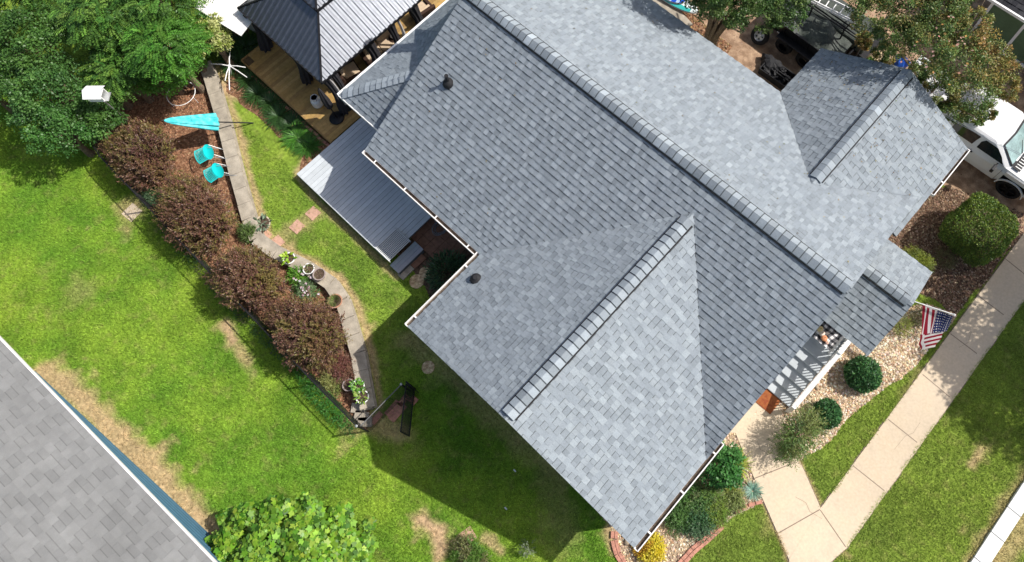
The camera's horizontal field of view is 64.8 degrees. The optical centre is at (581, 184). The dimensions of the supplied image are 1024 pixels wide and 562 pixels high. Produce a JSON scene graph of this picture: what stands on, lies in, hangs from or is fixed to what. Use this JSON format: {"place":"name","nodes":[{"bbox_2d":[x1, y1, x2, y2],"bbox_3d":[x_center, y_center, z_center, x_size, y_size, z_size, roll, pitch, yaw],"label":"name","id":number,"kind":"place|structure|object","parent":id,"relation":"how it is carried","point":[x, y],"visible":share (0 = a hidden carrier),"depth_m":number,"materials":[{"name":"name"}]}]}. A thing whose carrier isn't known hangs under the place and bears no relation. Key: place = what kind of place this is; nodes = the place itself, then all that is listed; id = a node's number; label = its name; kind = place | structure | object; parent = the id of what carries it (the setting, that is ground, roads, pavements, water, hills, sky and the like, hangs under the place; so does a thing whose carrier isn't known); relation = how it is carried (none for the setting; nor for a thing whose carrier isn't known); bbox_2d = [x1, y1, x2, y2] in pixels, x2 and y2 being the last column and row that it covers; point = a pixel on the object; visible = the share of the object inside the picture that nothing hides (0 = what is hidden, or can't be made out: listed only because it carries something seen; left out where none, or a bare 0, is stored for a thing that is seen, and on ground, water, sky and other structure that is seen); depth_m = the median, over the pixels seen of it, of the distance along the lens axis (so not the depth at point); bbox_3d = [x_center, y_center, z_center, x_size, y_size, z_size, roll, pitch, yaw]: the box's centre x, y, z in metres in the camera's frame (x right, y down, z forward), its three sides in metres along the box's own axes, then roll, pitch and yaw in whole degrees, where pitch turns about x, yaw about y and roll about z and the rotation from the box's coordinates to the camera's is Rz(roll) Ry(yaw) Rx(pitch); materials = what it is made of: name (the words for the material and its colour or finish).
{"place":"outdoors","nodes":[
{"label":"outdoors","id":0,"kind":"place"},
{"bbox_2d":[0,336,219,561],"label":"neighbour house","id":1,"kind":"structure","parent":0,"point":[76,485],"depth_m":21.57,"materials":[{"name":"grey"}]},
{"bbox_2d":[411,218,465,267],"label":"patio","id":2,"kind":"structure","parent":0,"point":[425,238],"depth_m":27.58,"materials":[{"name":"brown wood"}]},
{"bbox_2d":[0,0,1023,561],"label":"lawn","id":3,"kind":"structure","parent":0,"point":[258,128],"depth_m":25.64,"materials":[{"name":"green plant"}]},
{"bbox_2d":[0,0,80,86],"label":"tree","id":4,"kind":"object","parent":3,"relation":"on","point":[9,20],"visible":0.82,"depth_m":27.16,"materials":[{"name":"green plant"}]},
{"bbox_2d":[0,0,91,22],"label":"tree","id":5,"kind":"object","parent":3,"relation":"on","point":[27,2],"visible":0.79,"depth_m":27.90,"materials":[{"name":"green plant"}]},
{"bbox_2d":[18,92,100,158],"bbox_3d":[-17.980,-1.695,27.837,2.552,3.040,2.329,40,73,16],"label":"tree","id":6,"kind":"object","parent":3,"relation":"on","point":[69,141],"visible":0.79,"depth_m":27.05,"materials":[{"name":"green plant"}]},
{"bbox_2d":[115,0,213,43],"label":"tree","id":7,"kind":"object","parent":3,"relation":"on","point":[162,9],"visible":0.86,"depth_m":27.12,"materials":[{"name":"green plant"}]},
{"bbox_2d":[161,113,253,130],"bbox_3d":[-13.180,-2.186,28.448,2.341,2.126,0.759,-35,70,-13],"label":"patio umbrella","id":8,"kind":"object","parent":3,"relation":"on","point":[209,121],"visible":1,"depth_m":28.09,"materials":[{"name":"teal fabric"}]},
{"bbox_2d":[60,91,368,431],"bbox_3d":[-12.846,2.336,26.867,16.755,1.370,0.484,41,73,17],"label":"chain link fence","id":9,"kind":"object","parent":3,"relation":"on","point":[336,403],"visible":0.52,"depth_m":25.84,"materials":[{"name":"black metal"}]},
{"bbox_2d":[198,0,254,35],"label":"shed","id":10,"kind":"structure","parent":3,"relation":"on","point":[235,19],"depth_m":28.94,"materials":[{"name":"white metal"}]},
{"bbox_2d":[128,194,328,402],"bbox_3d":[-12.069,3.539,26.884,11.620,0.408,0.750,40,73,16],"label":"fence","id":11,"kind":"object","parent":3,"relation":"on","point":[246,316],"visible":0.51,"depth_m":26.48,"materials":[{"name":"black metal"}]},
{"bbox_2d":[92,39,369,428],"bbox_3d":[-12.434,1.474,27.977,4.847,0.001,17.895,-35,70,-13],"label":"mulch bed","id":12,"kind":"object","parent":3,"relation":"on","point":[185,144],"visible":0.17,"depth_m":29.15,"materials":[{"name":"wood"}]},
{"bbox_2d":[0,49,92,132],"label":"tree","id":13,"kind":"object","parent":12,"relation":"on","point":[23,106],"visible":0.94,"depth_m":26.85,"materials":[{"name":"green plant"}]},
{"bbox_2d":[65,95,129,142],"bbox_3d":[-16.693,-2.017,28.237,1.795,2.517,1.888,40,73,16],"label":"tree","id":14,"kind":"object","parent":12,"relation":"on","point":[94,116],"visible":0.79,"depth_m":27.43,"materials":[{"name":"green plant"}]},
{"bbox_2d":[48,0,148,53],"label":"tree","id":15,"kind":"object","parent":12,"relation":"on","point":[77,19],"visible":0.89,"depth_m":26.97,"materials":[{"name":"green plant"}]},
{"bbox_2d":[82,86,130,124],"bbox_3d":[-16.290,-2.477,27.999,1.114,3.292,0.674,14,68,7],"label":"birdhouse","id":16,"kind":"object","parent":12,"relation":"on","point":[96,93],"visible":0.91,"depth_m":26.57,"materials":[{"name":"wood"}]},
{"bbox_2d":[78,40,153,106],"bbox_3d":[-16.169,-3.743,28.614,2.683,3.175,2.864,40,73,16],"label":"tree","id":17,"kind":"object","parent":12,"relation":"on","point":[106,66],"visible":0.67,"depth_m":27.54,"materials":[{"name":"green plant"}]},
{"bbox_2d":[98,116,183,191],"bbox_3d":[-15.411,-1.171,27.899,2.978,2.395,2.506,40,73,16],"label":"purple shrub","id":18,"kind":"object","parent":12,"relation":"on","point":[132,158],"visible":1,"depth_m":27.50,"materials":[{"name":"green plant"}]},
{"bbox_2d":[132,45,192,97],"bbox_3d":[-15.047,-3.897,29.015,2.232,2.529,2.308,-1,66,1],"label":"fig tree","id":19,"kind":"object","parent":12,"relation":"on","point":[176,87],"visible":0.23,"depth_m":28.23,"materials":[{"name":"green plant"}]},
{"bbox_2d":[118,10,213,93],"bbox_3d":[-14.220,-4.400,28.337,3.104,4.124,2.997,-2,66,0],"label":"tree","id":20,"kind":"object","parent":12,"relation":"on","point":[139,57],"visible":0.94,"depth_m":26.95,"materials":[{"name":"green plant"}]},
{"bbox_2d":[148,167,242,262],"bbox_3d":[-13.106,0.934,26.949,3.665,2.368,2.615,40,73,16],"label":"purple shrub","id":21,"kind":"object","parent":12,"relation":"on","point":[191,211],"visible":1,"depth_m":26.61,"materials":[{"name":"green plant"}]},
{"bbox_2d":[194,144,226,163],"bbox_3d":[-13.195,-1.045,28.731,1.094,0.639,1.068,-31,69,-12],"label":"metal chair","id":22,"kind":"object","parent":12,"relation":"on","point":[208,152],"visible":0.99,"depth_m":28.64,"materials":[{"name":"metal"}]},
{"bbox_2d":[203,163,235,182],"bbox_3d":[-12.717,-0.397,28.439,1.094,0.639,1.068,-37,71,-14],"label":"metal chair","id":23,"kind":"object","parent":12,"relation":"on","point":[217,170],"visible":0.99,"depth_m":28.35,"materials":[{"name":"metal"}]},
{"bbox_2d":[234,220,255,244],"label":"green plant","id":24,"kind":"object","parent":12,"relation":"on","point":[243,232],"visible":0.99,"depth_m":27.46,"materials":[{"name":"green plant"}]},
{"bbox_2d":[201,243,290,316],"bbox_3d":[-10.814,3.100,26.015,2.973,2.266,2.299,40,73,16],"label":"purple shrub","id":25,"kind":"object","parent":12,"relation":"on","point":[256,273],"visible":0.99,"depth_m":25.61,"materials":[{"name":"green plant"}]},
{"bbox_2d":[285,264,310,287],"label":"green plant","id":26,"kind":"object","parent":12,"relation":"on","point":[297,275],"visible":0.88,"depth_m":26.90,"materials":[{"name":"green plant"}]},
{"bbox_2d":[290,270,321,298],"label":"green plant","id":27,"kind":"object","parent":12,"relation":"on","point":[301,287],"visible":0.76,"depth_m":26.70,"materials":[{"name":"green plant"}]},
{"bbox_2d":[260,286,352,376],"bbox_3d":[-8.723,4.566,25.333,3.276,2.264,2.483,40,73,16],"label":"purple shrub","id":28,"kind":"object","parent":12,"relation":"on","point":[290,322],"visible":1,"depth_m":24.86,"materials":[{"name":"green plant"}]},
{"bbox_2d":[316,365,344,398],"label":"green plant","id":29,"kind":"object","parent":12,"relation":"on","point":[323,379],"visible":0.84,"depth_m":25.53,"materials":[{"name":"green plant"}]},
{"bbox_2d":[325,349,355,389],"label":"groundcover plant","id":30,"kind":"object","parent":12,"relation":"on","point":[339,374],"visible":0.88,"depth_m":25.57,"materials":[{"name":"brown plant"}]},
{"bbox_2d":[226,28,329,170],"bbox_3d":[-11.811,-3.285,30.035,2.223,0.001,7.465,-34,70,-13],"label":"mulch bed","id":31,"kind":"object","parent":3,"relation":"on","point":[234,94],"visible":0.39,"depth_m":29.86,"materials":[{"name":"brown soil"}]},
{"bbox_2d":[190,12,234,68],"bbox_3d":[-13.432,-4.989,29.376,1.861,2.671,1.707,-20,68,-7],"label":"variegated shrub","id":32,"kind":"object","parent":31,"relation":"on","point":[220,42],"visible":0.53,"depth_m":28.61,"materials":[{"name":"green plant"}]},
{"bbox_2d":[214,42,254,78],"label":"grass clump","id":33,"kind":"object","parent":31,"relation":"on","point":[237,54],"visible":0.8,"depth_m":30.52,"materials":[{"name":"green plant"}]},
{"bbox_2d":[228,31,257,64],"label":"grass clump","id":34,"kind":"object","parent":31,"relation":"on","point":[247,40],"visible":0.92,"depth_m":30.82,"materials":[{"name":"green plant"}]},
{"bbox_2d":[230,65,263,91],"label":"grass clump","id":35,"kind":"object","parent":31,"relation":"on","point":[249,74],"visible":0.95,"depth_m":30.19,"materials":[{"name":"green plant"}]},
{"bbox_2d":[241,77,271,109],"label":"grass clump","id":36,"kind":"object","parent":31,"relation":"on","point":[252,94],"visible":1,"depth_m":29.94,"materials":[{"name":"green plant"}]},
{"bbox_2d":[254,87,285,116],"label":"grass clump","id":37,"kind":"object","parent":31,"relation":"on","point":[273,99],"visible":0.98,"depth_m":29.78,"materials":[{"name":"green plant"}]},
{"bbox_2d":[260,100,292,130],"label":"grass clump","id":38,"kind":"object","parent":31,"relation":"on","point":[270,116],"visible":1,"depth_m":29.56,"materials":[{"name":"green plant"}]},
{"bbox_2d":[271,108,308,142],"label":"grass clump","id":39,"kind":"object","parent":31,"relation":"on","point":[287,124],"visible":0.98,"depth_m":29.39,"materials":[{"name":"green plant"}]},
{"bbox_2d":[279,120,313,152],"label":"grass clump","id":40,"kind":"object","parent":31,"relation":"on","point":[289,139],"visible":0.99,"depth_m":29.16,"materials":[{"name":"green plant"}]},
{"bbox_2d":[288,129,326,158],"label":"grass clump","id":41,"kind":"object","parent":31,"relation":"on","point":[311,146],"visible":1,"depth_m":29.02,"materials":[{"name":"green plant"}]},
{"bbox_2d":[200,60,377,426],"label":"garden path","id":42,"kind":"structure","parent":3,"relation":"on","point":[331,285],"depth_m":27.37,"materials":[{"name":"beige concrete"}]},
{"bbox_2d":[203,491,378,561],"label":"leaf tree","id":43,"kind":"object","parent":3,"relation":"on","point":[249,541],"visible":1,"depth_m":22.50,"materials":[{"name":"green plant"}]},
{"bbox_2d":[293,366,357,438],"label":"fence weeds","id":44,"kind":"object","parent":3,"relation":"on","point":[320,404],"visible":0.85,"depth_m":25.28,"materials":[{"name":"green plant"}]},
{"bbox_2d":[241,0,445,143],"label":"wooden deck","id":45,"kind":"structure","parent":3,"relation":"on","point":[275,69],"depth_m":29.76,"materials":[{"name":"brown wood"}]},
{"bbox_2d":[237,0,422,115],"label":"gazebo","id":46,"kind":"object","parent":45,"relation":"on","point":[323,41],"visible":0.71,"depth_m":27.79,"materials":[{"name":"metal"}]},
{"bbox_2d":[317,88,343,124],"bbox_3d":[-8.912,-2.816,28.176,0.560,2.100,0.560,40,73,16],"label":"umbrella stand","id":47,"kind":"object","parent":45,"relation":"on","point":[336,117],"visible":1,"depth_m":28.64,"materials":[{"name":"black metal"}]},
{"bbox_2d":[337,59,361,85],"bbox_3d":[-8.568,-4.131,29.419,0.831,0.767,0.870,-32,70,-12],"label":"wicker chair","id":48,"kind":"object","parent":45,"relation":"on","point":[349,72],"visible":0.43,"depth_m":29.34,"materials":[{"name":"brown wicker"}]},
{"bbox_2d":[359,30,393,65],"bbox_3d":[-7.580,-5.191,29.859,1.520,0.767,0.831,-33,70,-12],"label":"wicker sofa","id":49,"kind":"object","parent":45,"relation":"on","point":[383,43],"visible":0.34,"depth_m":29.80,"materials":[{"name":"brown wicker"}]},
{"bbox_2d":[409,0,435,18],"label":"wicker chair","id":50,"kind":"object","parent":45,"relation":"on","point":[426,8],"visible":0.43,"depth_m":30.14,"materials":[{"name":"brown wicker"}]},
{"bbox_2d":[297,117,431,273],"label":"grey deck","id":51,"kind":"structure","parent":3,"relation":"on","point":[381,213],"depth_m":27.88,"materials":[{"name":"paint"}]},
{"bbox_2d":[360,383,410,429],"bbox_3d":[-6.028,6.881,24.754,0.080,1.355,1.692,40,73,16],"label":"gate fence","id":52,"kind":"object","parent":3,"relation":"on","point":[401,384],"visible":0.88,"depth_m":24.64,"materials":[{"name":"black metal"}]},
{"bbox_2d":[405,381,418,392],"bbox_3d":[-5.268,6.335,25.006,0.253,1.300,0.060,40,73,16],"label":"post frame","id":53,"kind":"object","parent":3,"relation":"on","point":[410,385],"visible":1,"depth_m":24.71,"materials":[{"name":"black metal"}]},
{"bbox_2d":[400,384,414,436],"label":"gate","id":54,"kind":"structure","parent":53,"relation":"attached to","point":[406,392],"depth_m":24.64,"materials":[{"name":"black metal"}]},
{"bbox_2d":[397,224,472,298],"bbox_3d":[-4.745,3.096,27.104,3.623,0.001,3.362,40,73,16],"label":"mulch bed","id":55,"kind":"object","parent":3,"relation":"on","point":[468,254],"visible":0.22,"depth_m":27.26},
{"bbox_2d":[424,248,466,293],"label":"dark shrub","id":56,"kind":"object","parent":55,"relation":"on","point":[449,259],"visible":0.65,"depth_m":26.48,"materials":[{"name":"green plant"}]},
{"bbox_2d":[445,531,491,561],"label":"bush","id":57,"kind":"object","parent":3,"relation":"on","point":[469,545],"visible":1,"depth_m":23.44,"materials":[{"name":"green plant"}]},
{"bbox_2d":[337,0,969,551],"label":"house","id":58,"kind":"structure","parent":3,"relation":"on","point":[627,310],"depth_m":22.79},
{"bbox_2d":[915,301,955,315],"bbox_3d":[10.233,3.621,23.703,1.431,0.515,0.093,25,69,11],"label":"flag pole","id":59,"kind":"object","parent":58,"relation":"attached to","point":[936,308],"visible":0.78,"depth_m":23.58,"materials":[{"name":"white metal"}]},
{"bbox_2d":[919,305,952,349],"bbox_3d":[10.466,4.237,23.915,0.741,1.234,1.186,1,67,2],"label":"flag","id":60,"kind":"object","parent":59,"relation":"hanging from","point":[935,324],"visible":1,"depth_m":23.82,"materials":[{"name":"fabric"}]},
{"bbox_2d":[599,433,763,561],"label":"gravel bed","id":61,"kind":"object","parent":3,"relation":"on","point":[673,534],"visible":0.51,"depth_m":23.73,"materials":[{"name":"beige gravel"}]},
{"bbox_2d":[611,531,626,561],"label":"brick edging","id":62,"kind":"object","parent":61,"relation":"on","point":[617,547],"visible":0.98,"depth_m":23.59,"materials":[{"name":"brick"}]},
{"bbox_2d":[631,529,666,561],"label":"yellow plant","id":63,"kind":"object","parent":61,"relation":"on","point":[653,545],"visible":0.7,"depth_m":23.35,"materials":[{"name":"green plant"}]},
{"bbox_2d":[659,499,694,540],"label":"perennial","id":64,"kind":"object","parent":61,"relation":"on","point":[673,517],"visible":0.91,"depth_m":23.63,"materials":[{"name":"green plant"}]},
{"bbox_2d":[679,502,717,545],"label":"perennial","id":65,"kind":"object","parent":61,"relation":"on","point":[696,528],"visible":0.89,"depth_m":23.59,"materials":[{"name":"green plant"}]},
{"bbox_2d":[678,525,722,561],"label":"brick edging","id":66,"kind":"object","parent":61,"relation":"on","point":[685,557],"visible":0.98,"depth_m":23.57,"materials":[{"name":"brick"}]},
{"bbox_2d":[681,476,726,525],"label":"perennial","id":67,"kind":"object","parent":61,"relation":"on","point":[703,501],"visible":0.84,"depth_m":23.83,"materials":[{"name":"green plant"}]},
{"bbox_2d":[701,494,734,534],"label":"perennial","id":68,"kind":"object","parent":61,"relation":"on","point":[721,518],"visible":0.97,"depth_m":23.73,"materials":[{"name":"green plant"}]},
{"bbox_2d":[697,441,746,491],"bbox_3d":[4.207,8.436,23.878,1.552,1.336,1.596,40,73,16],"label":"broadleaf shrub","id":69,"kind":"object","parent":61,"relation":"on","point":[726,471],"visible":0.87,"depth_m":23.57,"materials":[{"name":"green plant"}]},
{"bbox_2d":[722,489,747,514],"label":"perennial","id":70,"kind":"object","parent":61,"relation":"on","point":[736,503],"visible":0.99,"depth_m":23.91,"materials":[{"name":"green plant"}]},
{"bbox_2d":[740,479,763,501],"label":"grass clump","id":71,"kind":"object","parent":61,"relation":"on","point":[754,489],"visible":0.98,"depth_m":24.17,"materials":[{"name":"green plant"}]},
{"bbox_2d":[680,10,731,52],"bbox_3d":[2.254,-6.611,31.177,7.808,0.001,2.841,40,73,16],"label":"mulch bed","id":72,"kind":"object","parent":3,"relation":"on","point":[701,28],"visible":0.12,"depth_m":30.85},
{"bbox_2d":[653,0,692,26],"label":"plank","id":73,"kind":"object","parent":72,"relation":"on","point":[678,14],"visible":0.28,"depth_m":30.81,"materials":[{"name":"wood"}]},
{"bbox_2d":[678,0,816,45],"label":"crepe myrtle","id":74,"kind":"object","parent":72,"relation":"on","point":[728,18],"visible":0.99,"depth_m":26.95,"materials":[{"name":"green plant"}]},
{"bbox_2d":[747,303,957,458],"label":"gravel","id":75,"kind":"structure","parent":3,"relation":"on","point":[898,355],"depth_m":25.53,"materials":[{"name":"beige gravel"}]},
{"bbox_2d":[766,397,830,471],"bbox_3d":[6.467,7.537,23.991,1.443,1.757,2.349,40,73,16],"label":"airy shrub","id":76,"kind":"object","parent":75,"relation":"on","point":[799,441],"visible":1,"depth_m":23.80,"materials":[{"name":"green plant"}]},
{"bbox_2d":[811,397,842,429],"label":"round bush","id":77,"kind":"object","parent":75,"relation":"on","point":[832,409],"visible":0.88,"depth_m":24.46,"materials":[{"name":"green plant"}]},
{"bbox_2d":[843,354,883,394],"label":"round bush","id":78,"kind":"object","parent":75,"relation":"on","point":[862,373],"visible":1,"depth_m":24.83,"materials":[{"name":"green plant"}]},
{"bbox_2d":[892,313,914,338],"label":"shrub","id":79,"kind":"object","parent":75,"relation":"on","point":[903,332],"visible":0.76,"depth_m":25.75,"materials":[{"name":"green plant"}]},
{"bbox_2d":[730,258,1023,561],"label":"walkway","id":80,"kind":"structure","parent":3,"relation":"on","point":[790,502],"depth_m":24.30,"materials":[{"name":"concrete"}]},
{"bbox_2d":[756,389,780,413],"bbox_3d":[5.691,6.685,25.272,1.000,0.020,0.560,40,73,16],"label":"doormat","id":81,"kind":"object","parent":80,"relation":"on","point":[770,402],"visible":0.64,"depth_m":25.20,"materials":[{"name":"orange fabric"}]},
{"bbox_2d":[788,233,1023,561],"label":"soil edge","id":82,"kind":"object","parent":3,"relation":"on","point":[917,376],"visible":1,"depth_m":25.42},
{"bbox_2d":[789,234,1023,561],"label":"walkway","id":83,"kind":"structure","parent":3,"relation":"on","point":[851,501],"depth_m":24.96,"materials":[{"name":"concrete"}]},
{"bbox_2d":[888,186,1023,317],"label":"mulch bed","id":84,"kind":"object","parent":3,"relation":"on","point":[937,267],"visible":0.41,"depth_m":27.08,"materials":[{"name":"wood"}]},
{"bbox_2d":[902,244,935,271],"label":"yellow shrub","id":85,"kind":"object","parent":84,"relation":"on","point":[926,259],"visible":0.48,"depth_m":26.49,"materials":[{"name":"green plant"}]},
{"bbox_2d":[933,245,960,270],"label":"shrub","id":86,"kind":"object","parent":84,"relation":"on","point":[948,262],"visible":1,"depth_m":26.70,"materials":[{"name":"green plant"}]},
{"bbox_2d":[938,191,1019,267],"bbox_3d":[13.050,1.493,26.429,2.158,1.863,2.091,40,73,16],"label":"clipped bush","id":87,"kind":"object","parent":84,"relation":"on","point":[980,229],"visible":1,"depth_m":25.88,"materials":[{"name":"green plant"}]},
{"bbox_2d":[970,0,1023,67],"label":"garage","id":88,"kind":"structure","parent":3,"relation":"on","point":[1008,21],"depth_m":29.06,"materials":[{"name":"paint"}]},
{"bbox_2d":[970,480,1023,561],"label":"curb","id":89,"kind":"structure","parent":3,"relation":"on","point":[994,540],"depth_m":23.57,"materials":[{"name":"concrete"}]},
{"bbox_2d":[828,336,843,352],"bbox_3d":[7.582,4.580,24.772,0.900,0.892,0.779,40,73,16],"label":"bench seat","id":90,"kind":"object","parent":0,"point":[837,343],"visible":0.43,"depth_m":24.55,"materials":[{"name":"white paint"}]},
{"bbox_2d":[812,321,842,351],"bbox_3d":[7.556,4.607,24.759,0.939,0.134,0.740,40,73,16],"label":"plaid blanket","id":91,"kind":"object","parent":90,"relation":"on","point":[833,335],"visible":0.71,"depth_m":24.72,"materials":[{"name":"fabric"}]},
{"bbox_2d":[690,0,1023,238],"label":"driveway","id":92,"kind":"structure","parent":0,"point":[971,174],"depth_m":30.18,"materials":[{"name":"beige concrete"}]},
{"bbox_2d":[751,26,769,44],"bbox_3d":[6.723,-5.605,30.287,0.720,0.623,0.585,40,73,16],"label":"spare wheel","id":93,"kind":"object","parent":92,"relation":"on","point":[758,38],"visible":0.91,"depth_m":30.24,"materials":[{"name":"rubber"}]},
{"bbox_2d":[761,53,784,72],"bbox_3d":[7.039,-4.463,29.909,1.072,0.450,0.656,40,73,16],"label":"tarp bundle","id":94,"kind":"object","parent":92,"relation":"on","point":[770,61],"visible":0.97,"depth_m":29.74,"materials":[{"name":"grey fabric"}]},
{"bbox_2d":[758,62,790,89],"bbox_3d":[7.144,-4.021,29.755,1.180,0.376,0.438,40,73,16],"label":"black crate","id":95,"kind":"object","parent":92,"relation":"on","point":[769,76],"visible":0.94,"depth_m":29.68,"materials":[{"name":"plastic"}]},
{"bbox_2d":[769,0,855,67],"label":"dump trailer","id":96,"kind":"object","parent":92,"relation":"on","point":[811,37],"visible":0.64,"depth_m":29.29,"materials":[{"name":"paint"}]},
{"bbox_2d":[802,0,888,58],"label":"rack truck","id":97,"kind":"object","parent":92,"relation":"on","point":[841,27],"visible":0.34,"depth_m":29.16,"materials":[{"name":"paint"}]},
{"bbox_2d":[811,0,862,24],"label":"ladder","id":98,"kind":"object","parent":97,"relation":"on","point":[834,12],"visible":0.64,"depth_m":28.60,"materials":[{"name":"white metal"}]},
{"bbox_2d":[913,55,1023,199],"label":"pickup truck","id":99,"kind":"object","parent":92,"relation":"on","point":[993,159],"visible":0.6,"depth_m":26.95,"materials":[{"name":"paint"}]},
{"bbox_2d":[845,0,1023,125],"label":"crepe myrtle","id":100,"kind":"object","parent":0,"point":[913,30],"visible":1,"depth_m":24.52,"materials":[{"name":"green plant"}]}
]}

